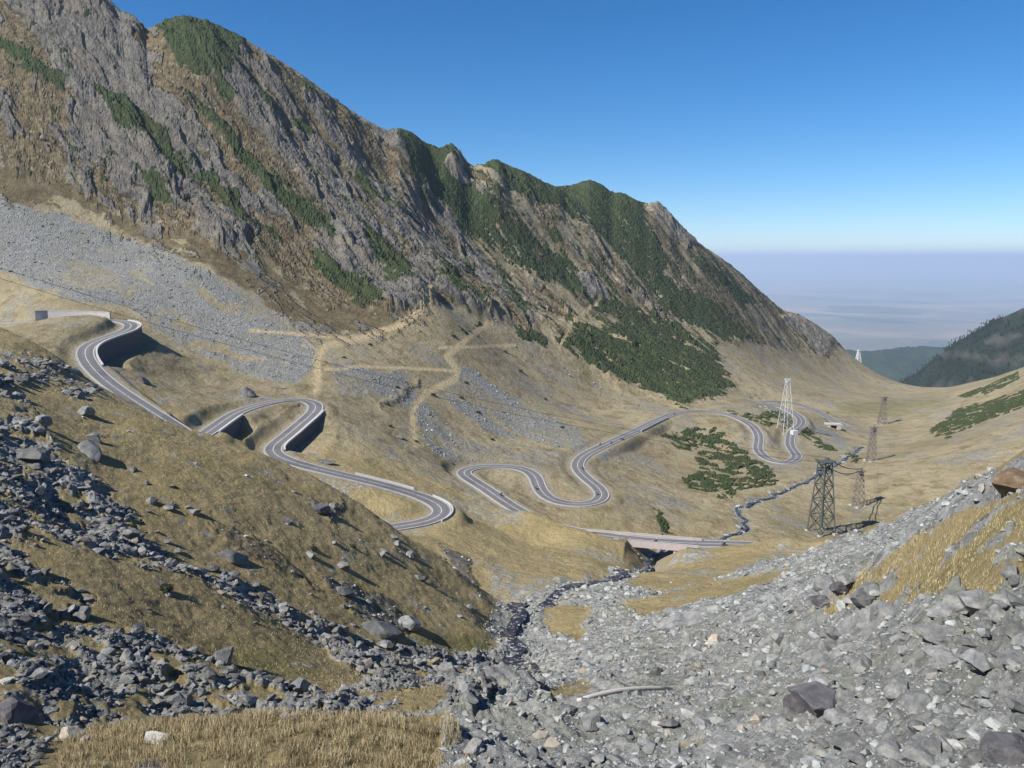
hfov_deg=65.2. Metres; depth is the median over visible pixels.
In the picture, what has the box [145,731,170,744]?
boulder
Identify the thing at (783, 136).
sky
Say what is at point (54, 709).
boulder
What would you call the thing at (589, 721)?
boulder
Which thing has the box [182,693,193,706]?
boulder
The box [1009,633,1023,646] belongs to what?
boulder
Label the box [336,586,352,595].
boulder
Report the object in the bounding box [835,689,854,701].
boulder
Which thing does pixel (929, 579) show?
dry grass
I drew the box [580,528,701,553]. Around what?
road bridge
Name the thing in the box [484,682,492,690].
boulder
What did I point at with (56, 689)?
boulder
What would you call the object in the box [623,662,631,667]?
boulder
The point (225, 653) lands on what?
boulder
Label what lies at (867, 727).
boulder
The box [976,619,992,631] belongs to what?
boulder
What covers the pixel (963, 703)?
boulder
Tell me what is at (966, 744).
boulder
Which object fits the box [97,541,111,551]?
boulder
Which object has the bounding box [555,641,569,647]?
boulder
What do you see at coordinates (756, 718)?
boulder
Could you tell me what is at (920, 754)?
boulder
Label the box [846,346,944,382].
hills
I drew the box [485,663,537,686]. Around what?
boulder
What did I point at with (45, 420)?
boulder
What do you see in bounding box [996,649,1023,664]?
boulder
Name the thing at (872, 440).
lattice pylon
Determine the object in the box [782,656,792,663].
boulder
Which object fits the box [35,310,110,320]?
retaining wall
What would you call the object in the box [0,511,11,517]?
boulder
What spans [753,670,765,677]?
boulder
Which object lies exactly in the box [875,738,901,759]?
boulder
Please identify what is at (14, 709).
boulder
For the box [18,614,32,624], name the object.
boulder
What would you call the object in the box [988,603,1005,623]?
boulder
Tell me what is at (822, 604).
boulder
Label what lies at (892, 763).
boulder
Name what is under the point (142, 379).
boulder
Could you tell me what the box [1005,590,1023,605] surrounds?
boulder
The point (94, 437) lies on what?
boulder
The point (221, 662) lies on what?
boulder
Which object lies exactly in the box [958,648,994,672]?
boulder
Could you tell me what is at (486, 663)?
boulder
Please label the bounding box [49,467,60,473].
boulder
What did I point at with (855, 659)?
boulder
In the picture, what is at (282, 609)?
boulder
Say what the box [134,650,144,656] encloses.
boulder
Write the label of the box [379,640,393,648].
boulder
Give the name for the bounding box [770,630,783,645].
boulder
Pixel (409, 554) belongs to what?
boulder
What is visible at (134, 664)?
boulder
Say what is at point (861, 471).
lattice pylon
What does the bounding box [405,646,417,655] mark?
boulder
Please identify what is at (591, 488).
kerb
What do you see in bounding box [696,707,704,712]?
boulder
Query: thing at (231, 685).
boulder
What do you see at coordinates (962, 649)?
boulder
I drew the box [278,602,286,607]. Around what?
boulder
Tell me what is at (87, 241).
rubble
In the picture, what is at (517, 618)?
stream
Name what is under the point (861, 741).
boulder
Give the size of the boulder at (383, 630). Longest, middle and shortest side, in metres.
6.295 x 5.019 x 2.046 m
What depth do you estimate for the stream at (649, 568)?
364.92 m
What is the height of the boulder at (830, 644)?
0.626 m
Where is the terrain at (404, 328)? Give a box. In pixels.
[0,0,1023,767]
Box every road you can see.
[4,320,190,429]
[199,398,450,529]
[457,400,805,546]
[759,400,852,427]
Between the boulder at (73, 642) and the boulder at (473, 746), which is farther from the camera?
the boulder at (73, 642)
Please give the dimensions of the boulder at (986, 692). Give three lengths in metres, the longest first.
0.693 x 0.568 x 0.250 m
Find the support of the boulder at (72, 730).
on the terrain at (404, 328)
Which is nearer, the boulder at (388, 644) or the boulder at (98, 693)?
the boulder at (98, 693)
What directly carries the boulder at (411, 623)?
on the terrain at (404, 328)
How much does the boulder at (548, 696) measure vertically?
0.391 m
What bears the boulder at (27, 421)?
on the terrain at (404, 328)
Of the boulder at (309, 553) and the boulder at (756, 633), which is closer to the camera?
the boulder at (756, 633)
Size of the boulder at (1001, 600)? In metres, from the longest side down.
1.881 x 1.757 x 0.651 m
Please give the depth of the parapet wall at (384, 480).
288.47 m
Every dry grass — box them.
[0,331,508,699]
[51,704,466,767]
[798,480,1023,618]
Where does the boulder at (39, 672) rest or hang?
on the terrain at (404, 328)
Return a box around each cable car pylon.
[777,379,797,434]
[855,350,860,361]
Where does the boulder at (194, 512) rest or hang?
on the terrain at (404, 328)
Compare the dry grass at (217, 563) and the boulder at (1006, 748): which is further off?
the dry grass at (217, 563)
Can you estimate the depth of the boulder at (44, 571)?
64.70 m
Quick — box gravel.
[437,458,1023,767]
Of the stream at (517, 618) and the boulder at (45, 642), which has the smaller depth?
the boulder at (45, 642)
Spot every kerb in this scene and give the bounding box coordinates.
[0,321,122,389]
[2,319,191,429]
[200,398,451,530]
[213,401,431,523]
[456,406,796,547]
[471,400,805,541]
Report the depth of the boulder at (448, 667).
98.47 m
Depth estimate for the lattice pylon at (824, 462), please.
341.01 m
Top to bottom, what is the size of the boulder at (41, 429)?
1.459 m
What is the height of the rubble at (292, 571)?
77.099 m
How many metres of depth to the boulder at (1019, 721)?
23.61 m
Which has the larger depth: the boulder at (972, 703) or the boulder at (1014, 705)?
the boulder at (972, 703)
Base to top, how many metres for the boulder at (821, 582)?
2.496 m
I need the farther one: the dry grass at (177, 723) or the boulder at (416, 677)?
the boulder at (416, 677)
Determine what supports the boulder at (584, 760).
on the terrain at (404, 328)
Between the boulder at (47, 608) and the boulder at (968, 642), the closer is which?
the boulder at (968, 642)
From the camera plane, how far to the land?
27606.59 m
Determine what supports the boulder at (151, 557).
on the terrain at (404, 328)
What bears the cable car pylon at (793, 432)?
on the terrain at (404, 328)
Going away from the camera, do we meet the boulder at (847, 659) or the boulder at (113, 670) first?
the boulder at (847, 659)
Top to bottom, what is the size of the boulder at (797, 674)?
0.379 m
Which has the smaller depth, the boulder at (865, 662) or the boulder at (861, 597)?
the boulder at (865, 662)
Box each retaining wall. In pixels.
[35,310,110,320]
[95,319,143,365]
[218,414,242,438]
[283,410,323,450]
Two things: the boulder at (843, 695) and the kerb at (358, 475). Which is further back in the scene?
the kerb at (358, 475)
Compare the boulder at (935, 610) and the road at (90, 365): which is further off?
the road at (90, 365)
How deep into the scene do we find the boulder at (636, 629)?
116.58 m
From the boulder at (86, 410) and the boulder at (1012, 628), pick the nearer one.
the boulder at (1012, 628)
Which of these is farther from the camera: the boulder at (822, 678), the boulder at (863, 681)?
the boulder at (822, 678)
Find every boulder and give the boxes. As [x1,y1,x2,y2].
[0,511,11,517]
[0,523,5,531]
[0,652,12,660]
[0,677,13,684]
[0,696,39,723]
[4,549,20,555]
[6,655,15,660]
[15,447,50,462]
[15,527,22,532]
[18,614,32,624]
[21,419,30,423]
[26,666,48,680]
[29,463,42,466]
[34,486,47,496]
[35,414,52,426]
[35,426,47,433]
[38,568,50,574]
[41,603,52,614]
[41,640,50,647]
[46,707,58,712]
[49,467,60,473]
[52,687,61,693]
[59,726,84,741]
[67,640,81,645]
[68,606,91,621]
[77,405,94,415]
[77,440,101,461]
[77,486,90,490]
[79,734,91,743]
[84,675,92,682]
[86,433,100,443]
[93,691,100,696]
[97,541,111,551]
[109,667,116,672]
[114,688,124,693]
[118,677,133,683]
[119,528,139,539]
[120,648,133,662]
[126,661,139,667]
[129,466,137,472]
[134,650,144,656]
[138,375,150,383]
[145,554,156,560]
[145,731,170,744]
[146,497,158,504]
[156,688,169,695]
[162,505,172,509]
[167,693,186,705]
[173,706,189,713]
[174,548,181,553]
[175,654,187,661]
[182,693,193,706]
[188,509,201,515]
[194,567,208,573]
[213,646,233,664]
[215,660,224,665]
[218,548,248,564]
[220,668,233,674]
[228,683,235,688]
[239,386,256,397]
[241,693,258,705]
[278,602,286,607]
[278,607,288,612]
[290,677,310,693]
[304,620,312,627]
[306,550,313,557]
[311,502,330,513]
[317,459,335,464]
[320,632,331,637]
[329,503,336,508]
[331,625,340,634]
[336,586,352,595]
[337,561,349,570]
[338,624,348,631]
[361,620,400,639]
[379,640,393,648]
[394,540,400,546]
[398,615,420,631]
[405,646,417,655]
[406,551,413,558]
[410,674,419,680]
[415,575,427,581]
[437,662,454,673]
[463,692,478,703]
[463,737,481,757]
[472,674,485,683]
[481,660,490,666]
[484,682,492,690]
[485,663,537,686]
[543,693,553,699]
[553,576,565,582]
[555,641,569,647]
[559,704,577,715]
[574,755,594,766]
[581,706,590,712]
[581,712,600,731]
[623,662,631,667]
[632,626,642,632]
[648,667,663,675]
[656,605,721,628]
[657,718,677,727]
[663,607,681,614]
[670,743,680,757]
[684,646,701,657]
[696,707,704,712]
[704,634,722,646]
[722,637,732,641]
[735,647,746,653]
[748,712,762,724]
[752,630,761,636]
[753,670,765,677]
[768,687,777,694]
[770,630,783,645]
[781,708,797,721]
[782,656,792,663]
[783,694,806,713]
[787,681,836,717]
[792,656,803,666]
[794,672,802,678]
[808,595,829,607]
[809,653,830,667]
[813,575,833,591]
[814,596,830,608]
[814,673,832,687]
[817,738,828,747]
[823,707,845,724]
[824,626,840,639]
[824,639,837,650]
[825,731,859,748]
[829,581,848,593]
[831,712,849,725]
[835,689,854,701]
[837,573,854,584]
[837,677,856,691]
[842,750,866,763]
[843,594,851,604]
[844,655,855,664]
[850,587,876,606]
[850,660,866,673]
[852,656,860,662]
[854,704,880,719]
[855,581,879,597]
[858,738,866,744]
[859,678,866,684]
[860,654,871,670]
[862,723,875,736]
[865,653,872,658]
[870,730,877,737]
[875,716,887,725]
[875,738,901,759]
[878,667,891,674]
[880,634,892,647]
[883,677,909,700]
[887,758,903,767]
[891,707,904,718]
[897,646,911,655]
[899,739,920,760]
[900,625,915,633]
[900,692,931,712]
[904,746,934,766]
[907,719,923,733]
[914,624,955,647]
[920,737,941,755]
[921,645,946,655]
[927,600,956,618]
[931,647,961,667]
[931,717,948,728]
[931,725,952,740]
[933,662,946,670]
[933,681,952,695]
[934,753,952,767]
[935,735,952,750]
[941,593,968,615]
[941,705,955,714]
[949,731,967,738]
[954,637,976,647]
[956,646,971,652]
[957,589,987,614]
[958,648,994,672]
[959,700,970,707]
[959,740,973,748]
[963,749,980,763]
[965,662,987,672]
[966,699,977,711]
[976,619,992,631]
[977,687,995,697]
[979,613,990,620]
[979,731,1023,766]
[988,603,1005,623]
[989,592,1021,608]
[991,467,1023,496]
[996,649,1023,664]
[1000,565,1019,578]
[1002,696,1023,713]
[1003,618,1023,638]
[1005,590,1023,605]
[1005,657,1020,671]
[1008,575,1019,586]
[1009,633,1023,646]
[1014,715,1023,730]
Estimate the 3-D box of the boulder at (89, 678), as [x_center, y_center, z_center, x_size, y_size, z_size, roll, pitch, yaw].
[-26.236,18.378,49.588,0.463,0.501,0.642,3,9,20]
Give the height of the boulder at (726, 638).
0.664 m
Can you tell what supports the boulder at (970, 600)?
on the terrain at (404, 328)
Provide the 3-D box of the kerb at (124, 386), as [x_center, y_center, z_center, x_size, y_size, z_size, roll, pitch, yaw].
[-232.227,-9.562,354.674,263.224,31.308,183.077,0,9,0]
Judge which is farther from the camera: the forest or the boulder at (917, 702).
the forest
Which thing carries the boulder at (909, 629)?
on the terrain at (404, 328)
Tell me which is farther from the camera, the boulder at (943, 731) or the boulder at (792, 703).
the boulder at (792, 703)
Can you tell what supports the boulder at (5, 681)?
on the terrain at (404, 328)
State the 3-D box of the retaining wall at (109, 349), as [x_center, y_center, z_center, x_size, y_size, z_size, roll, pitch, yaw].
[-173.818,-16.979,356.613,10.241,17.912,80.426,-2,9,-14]
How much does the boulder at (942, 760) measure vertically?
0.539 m
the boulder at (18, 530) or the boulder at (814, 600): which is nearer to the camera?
the boulder at (814, 600)
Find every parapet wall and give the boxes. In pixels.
[355,472,413,489]
[433,494,453,521]
[641,417,668,431]
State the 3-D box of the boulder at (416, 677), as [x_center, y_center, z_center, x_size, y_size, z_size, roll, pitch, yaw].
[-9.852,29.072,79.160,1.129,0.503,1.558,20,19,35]
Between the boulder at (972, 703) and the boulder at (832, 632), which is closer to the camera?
the boulder at (972, 703)
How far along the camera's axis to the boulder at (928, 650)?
41.06 m
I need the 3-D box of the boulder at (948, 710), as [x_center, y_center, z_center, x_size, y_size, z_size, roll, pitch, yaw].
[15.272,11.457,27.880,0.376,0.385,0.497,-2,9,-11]
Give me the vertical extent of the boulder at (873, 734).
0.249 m
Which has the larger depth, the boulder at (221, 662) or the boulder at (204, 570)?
the boulder at (204, 570)
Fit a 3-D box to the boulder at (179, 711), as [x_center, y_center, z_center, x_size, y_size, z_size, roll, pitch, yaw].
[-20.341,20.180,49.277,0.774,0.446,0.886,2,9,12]
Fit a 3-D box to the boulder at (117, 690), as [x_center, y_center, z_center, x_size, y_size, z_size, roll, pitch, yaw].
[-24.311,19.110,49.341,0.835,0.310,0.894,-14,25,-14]
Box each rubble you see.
[0,186,768,463]
[0,357,520,767]
[82,416,616,767]
[457,452,857,667]
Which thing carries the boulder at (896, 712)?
on the terrain at (404, 328)
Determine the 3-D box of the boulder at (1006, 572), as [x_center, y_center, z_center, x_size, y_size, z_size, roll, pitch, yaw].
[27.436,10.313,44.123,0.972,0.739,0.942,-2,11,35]
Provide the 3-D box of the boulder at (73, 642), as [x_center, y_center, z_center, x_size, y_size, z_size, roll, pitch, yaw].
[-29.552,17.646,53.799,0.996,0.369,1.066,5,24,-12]
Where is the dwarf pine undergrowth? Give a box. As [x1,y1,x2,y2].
[0,0,1023,534]
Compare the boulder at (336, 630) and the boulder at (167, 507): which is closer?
the boulder at (336, 630)
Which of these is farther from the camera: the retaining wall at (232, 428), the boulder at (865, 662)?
the retaining wall at (232, 428)
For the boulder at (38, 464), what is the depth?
104.25 m
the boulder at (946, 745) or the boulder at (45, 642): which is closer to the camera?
the boulder at (946, 745)
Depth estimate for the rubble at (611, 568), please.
207.95 m
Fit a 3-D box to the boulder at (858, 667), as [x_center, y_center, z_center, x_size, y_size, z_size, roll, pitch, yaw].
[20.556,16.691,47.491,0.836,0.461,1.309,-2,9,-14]
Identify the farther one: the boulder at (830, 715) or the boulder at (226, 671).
the boulder at (226, 671)
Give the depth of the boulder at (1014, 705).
25.05 m
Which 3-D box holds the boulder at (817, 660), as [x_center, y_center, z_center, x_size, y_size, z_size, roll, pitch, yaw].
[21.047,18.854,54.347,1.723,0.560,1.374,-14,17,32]
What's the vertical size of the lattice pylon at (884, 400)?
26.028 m
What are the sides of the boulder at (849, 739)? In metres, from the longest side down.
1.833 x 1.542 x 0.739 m
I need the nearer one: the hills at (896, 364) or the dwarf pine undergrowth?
the dwarf pine undergrowth
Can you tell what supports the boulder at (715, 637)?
on the terrain at (404, 328)
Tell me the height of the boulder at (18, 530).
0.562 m
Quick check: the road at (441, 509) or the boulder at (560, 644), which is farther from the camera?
the road at (441, 509)
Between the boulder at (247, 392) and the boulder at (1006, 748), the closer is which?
the boulder at (1006, 748)
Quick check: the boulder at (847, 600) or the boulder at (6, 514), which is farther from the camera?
the boulder at (6, 514)
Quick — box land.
[742,273,1023,350]
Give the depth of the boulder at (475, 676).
60.55 m
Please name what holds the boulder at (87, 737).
on the terrain at (404, 328)
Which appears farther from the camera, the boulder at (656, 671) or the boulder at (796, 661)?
the boulder at (656, 671)
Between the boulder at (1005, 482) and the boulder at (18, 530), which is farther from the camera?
the boulder at (18, 530)
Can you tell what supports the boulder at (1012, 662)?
on the terrain at (404, 328)
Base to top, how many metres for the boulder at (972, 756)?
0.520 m
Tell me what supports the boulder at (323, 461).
on the terrain at (404, 328)
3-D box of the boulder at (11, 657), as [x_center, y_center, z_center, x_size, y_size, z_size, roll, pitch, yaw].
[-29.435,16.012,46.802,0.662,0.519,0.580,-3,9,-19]
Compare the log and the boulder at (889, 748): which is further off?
the log
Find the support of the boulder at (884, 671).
on the terrain at (404, 328)
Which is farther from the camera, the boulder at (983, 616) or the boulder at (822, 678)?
the boulder at (822, 678)
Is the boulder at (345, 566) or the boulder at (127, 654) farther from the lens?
the boulder at (345, 566)
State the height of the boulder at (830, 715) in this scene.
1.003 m
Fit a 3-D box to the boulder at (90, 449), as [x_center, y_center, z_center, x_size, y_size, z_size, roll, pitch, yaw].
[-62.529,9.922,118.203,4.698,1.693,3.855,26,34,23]
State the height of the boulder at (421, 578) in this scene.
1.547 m
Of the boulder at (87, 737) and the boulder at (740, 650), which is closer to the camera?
the boulder at (87, 737)
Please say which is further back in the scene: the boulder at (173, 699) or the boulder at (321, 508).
the boulder at (321, 508)
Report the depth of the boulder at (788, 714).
42.92 m
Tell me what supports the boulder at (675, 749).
on the terrain at (404, 328)
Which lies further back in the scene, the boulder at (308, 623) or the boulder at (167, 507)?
the boulder at (167, 507)
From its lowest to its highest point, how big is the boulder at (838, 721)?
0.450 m
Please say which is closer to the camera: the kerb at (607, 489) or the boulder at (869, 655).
the boulder at (869, 655)
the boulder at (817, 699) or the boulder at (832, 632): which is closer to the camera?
the boulder at (817, 699)
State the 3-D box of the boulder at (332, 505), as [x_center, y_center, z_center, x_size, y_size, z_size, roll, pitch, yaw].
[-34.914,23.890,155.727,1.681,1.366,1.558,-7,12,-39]
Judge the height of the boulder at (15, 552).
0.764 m
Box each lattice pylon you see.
[804,457,837,537]
[848,469,866,508]
[863,425,877,461]
[876,396,887,424]
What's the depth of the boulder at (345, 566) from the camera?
128.08 m
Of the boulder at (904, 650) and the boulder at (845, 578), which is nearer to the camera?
the boulder at (904, 650)
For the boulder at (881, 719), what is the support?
on the terrain at (404, 328)
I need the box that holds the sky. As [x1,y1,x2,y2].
[111,0,1023,274]
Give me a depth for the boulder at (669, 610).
140.10 m
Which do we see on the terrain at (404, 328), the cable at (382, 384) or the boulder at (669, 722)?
the boulder at (669, 722)
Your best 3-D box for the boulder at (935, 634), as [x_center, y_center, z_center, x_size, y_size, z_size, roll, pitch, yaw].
[22.607,13.288,42.086,2.748,1.024,1.793,0,9,-3]
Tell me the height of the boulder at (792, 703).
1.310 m
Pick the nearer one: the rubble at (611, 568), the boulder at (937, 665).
the boulder at (937, 665)
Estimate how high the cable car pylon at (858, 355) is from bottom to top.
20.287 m
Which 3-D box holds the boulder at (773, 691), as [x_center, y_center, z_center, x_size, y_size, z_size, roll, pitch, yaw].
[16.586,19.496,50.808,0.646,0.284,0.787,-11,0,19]
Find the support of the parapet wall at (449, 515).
on the terrain at (404, 328)
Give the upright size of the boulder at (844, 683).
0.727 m
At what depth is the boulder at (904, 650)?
44.69 m
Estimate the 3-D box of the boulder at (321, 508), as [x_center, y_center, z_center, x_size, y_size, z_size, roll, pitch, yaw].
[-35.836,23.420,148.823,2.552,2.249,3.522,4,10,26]
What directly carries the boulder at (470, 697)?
on the terrain at (404, 328)
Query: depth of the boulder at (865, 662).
46.88 m
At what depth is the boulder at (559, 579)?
212.92 m
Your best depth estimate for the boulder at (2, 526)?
69.81 m
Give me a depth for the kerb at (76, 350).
327.82 m
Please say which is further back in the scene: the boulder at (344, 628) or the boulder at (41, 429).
the boulder at (41, 429)
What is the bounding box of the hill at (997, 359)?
[903,308,1023,386]
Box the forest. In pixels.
[899,311,1023,385]
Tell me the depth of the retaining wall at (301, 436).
327.12 m
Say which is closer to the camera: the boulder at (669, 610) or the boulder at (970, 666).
the boulder at (970, 666)
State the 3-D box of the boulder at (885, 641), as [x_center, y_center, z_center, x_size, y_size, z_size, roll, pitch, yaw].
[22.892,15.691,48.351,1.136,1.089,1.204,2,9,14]
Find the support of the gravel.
on the terrain at (404, 328)
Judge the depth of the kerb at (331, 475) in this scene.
283.07 m
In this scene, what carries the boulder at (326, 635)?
on the terrain at (404, 328)
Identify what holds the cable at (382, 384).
attached to the lattice pylon at (824, 462)
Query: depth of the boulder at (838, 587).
66.56 m
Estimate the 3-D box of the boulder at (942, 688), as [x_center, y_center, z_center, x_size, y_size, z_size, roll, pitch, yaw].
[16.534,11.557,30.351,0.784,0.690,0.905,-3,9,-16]
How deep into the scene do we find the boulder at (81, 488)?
104.14 m
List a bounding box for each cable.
[0,278,814,461]
[1,268,827,457]
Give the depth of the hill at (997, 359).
2140.19 m
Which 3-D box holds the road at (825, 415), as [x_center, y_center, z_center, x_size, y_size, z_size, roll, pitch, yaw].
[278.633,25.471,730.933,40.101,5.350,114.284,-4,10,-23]
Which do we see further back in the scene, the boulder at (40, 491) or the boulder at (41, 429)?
the boulder at (41, 429)
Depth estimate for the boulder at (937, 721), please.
26.70 m
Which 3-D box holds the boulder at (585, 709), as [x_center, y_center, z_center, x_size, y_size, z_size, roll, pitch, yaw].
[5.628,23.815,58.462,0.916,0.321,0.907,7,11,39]
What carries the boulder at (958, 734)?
on the terrain at (404, 328)
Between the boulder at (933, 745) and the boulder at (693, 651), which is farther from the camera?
the boulder at (693, 651)
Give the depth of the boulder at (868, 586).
61.03 m
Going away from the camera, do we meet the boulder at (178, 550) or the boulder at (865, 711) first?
the boulder at (865, 711)
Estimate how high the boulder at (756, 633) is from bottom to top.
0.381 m
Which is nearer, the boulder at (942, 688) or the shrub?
the boulder at (942, 688)
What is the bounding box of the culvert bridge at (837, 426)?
[824,422,842,429]
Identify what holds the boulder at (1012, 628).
on the terrain at (404, 328)
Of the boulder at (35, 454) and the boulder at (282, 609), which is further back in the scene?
the boulder at (35, 454)
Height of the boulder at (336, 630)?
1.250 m
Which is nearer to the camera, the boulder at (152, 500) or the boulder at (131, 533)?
the boulder at (131, 533)
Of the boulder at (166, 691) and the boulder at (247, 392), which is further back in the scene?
the boulder at (247, 392)
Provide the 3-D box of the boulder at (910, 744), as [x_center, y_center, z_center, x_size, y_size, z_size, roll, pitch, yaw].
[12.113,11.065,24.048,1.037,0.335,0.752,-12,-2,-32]
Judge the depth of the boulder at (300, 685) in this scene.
57.22 m
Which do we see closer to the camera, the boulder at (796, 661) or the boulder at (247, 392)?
the boulder at (796, 661)
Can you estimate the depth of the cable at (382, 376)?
264.91 m
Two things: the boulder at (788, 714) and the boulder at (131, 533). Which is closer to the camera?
the boulder at (788, 714)
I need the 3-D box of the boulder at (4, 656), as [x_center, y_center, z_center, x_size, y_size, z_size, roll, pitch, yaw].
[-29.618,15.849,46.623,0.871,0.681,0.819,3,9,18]
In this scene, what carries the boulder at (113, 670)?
on the terrain at (404, 328)
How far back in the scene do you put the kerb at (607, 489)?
371.66 m
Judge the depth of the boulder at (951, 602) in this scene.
45.58 m
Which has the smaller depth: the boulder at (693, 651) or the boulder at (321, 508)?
the boulder at (693, 651)
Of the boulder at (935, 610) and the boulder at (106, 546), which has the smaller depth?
the boulder at (935, 610)
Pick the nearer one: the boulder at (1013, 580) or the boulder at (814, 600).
the boulder at (1013, 580)
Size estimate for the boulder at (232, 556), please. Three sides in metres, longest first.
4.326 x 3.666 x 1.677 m
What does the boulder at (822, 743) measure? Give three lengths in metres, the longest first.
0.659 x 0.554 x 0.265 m
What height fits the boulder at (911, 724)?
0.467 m
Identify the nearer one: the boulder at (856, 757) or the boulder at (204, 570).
the boulder at (856, 757)
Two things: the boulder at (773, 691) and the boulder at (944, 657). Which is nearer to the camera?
the boulder at (944, 657)
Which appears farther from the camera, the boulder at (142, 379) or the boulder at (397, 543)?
the boulder at (142, 379)
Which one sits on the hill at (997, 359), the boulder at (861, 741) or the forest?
the forest
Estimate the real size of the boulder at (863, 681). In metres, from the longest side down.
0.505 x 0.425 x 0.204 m
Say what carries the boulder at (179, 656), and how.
on the terrain at (404, 328)
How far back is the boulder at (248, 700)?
52.94 m
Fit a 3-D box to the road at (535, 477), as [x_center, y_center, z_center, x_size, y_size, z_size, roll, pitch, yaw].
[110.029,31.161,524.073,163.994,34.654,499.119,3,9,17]
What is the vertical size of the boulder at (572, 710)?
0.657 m
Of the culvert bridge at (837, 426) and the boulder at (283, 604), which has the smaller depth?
the boulder at (283, 604)
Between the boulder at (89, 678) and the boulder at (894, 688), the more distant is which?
the boulder at (89, 678)
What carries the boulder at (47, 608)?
on the terrain at (404, 328)
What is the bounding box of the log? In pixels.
[577,686,672,701]
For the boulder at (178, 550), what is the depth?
101.61 m
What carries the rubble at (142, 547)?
on the terrain at (404, 328)
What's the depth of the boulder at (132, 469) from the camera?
120.70 m
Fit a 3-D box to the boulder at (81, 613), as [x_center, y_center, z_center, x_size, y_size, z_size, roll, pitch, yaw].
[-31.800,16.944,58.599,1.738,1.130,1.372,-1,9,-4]
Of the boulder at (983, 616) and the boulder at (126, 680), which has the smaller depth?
the boulder at (983, 616)
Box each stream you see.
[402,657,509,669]
[500,569,633,673]
[640,447,862,572]
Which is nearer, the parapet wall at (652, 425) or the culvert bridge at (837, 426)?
the parapet wall at (652, 425)
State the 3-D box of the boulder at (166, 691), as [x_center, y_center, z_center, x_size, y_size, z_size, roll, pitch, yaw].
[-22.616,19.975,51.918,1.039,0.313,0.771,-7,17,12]

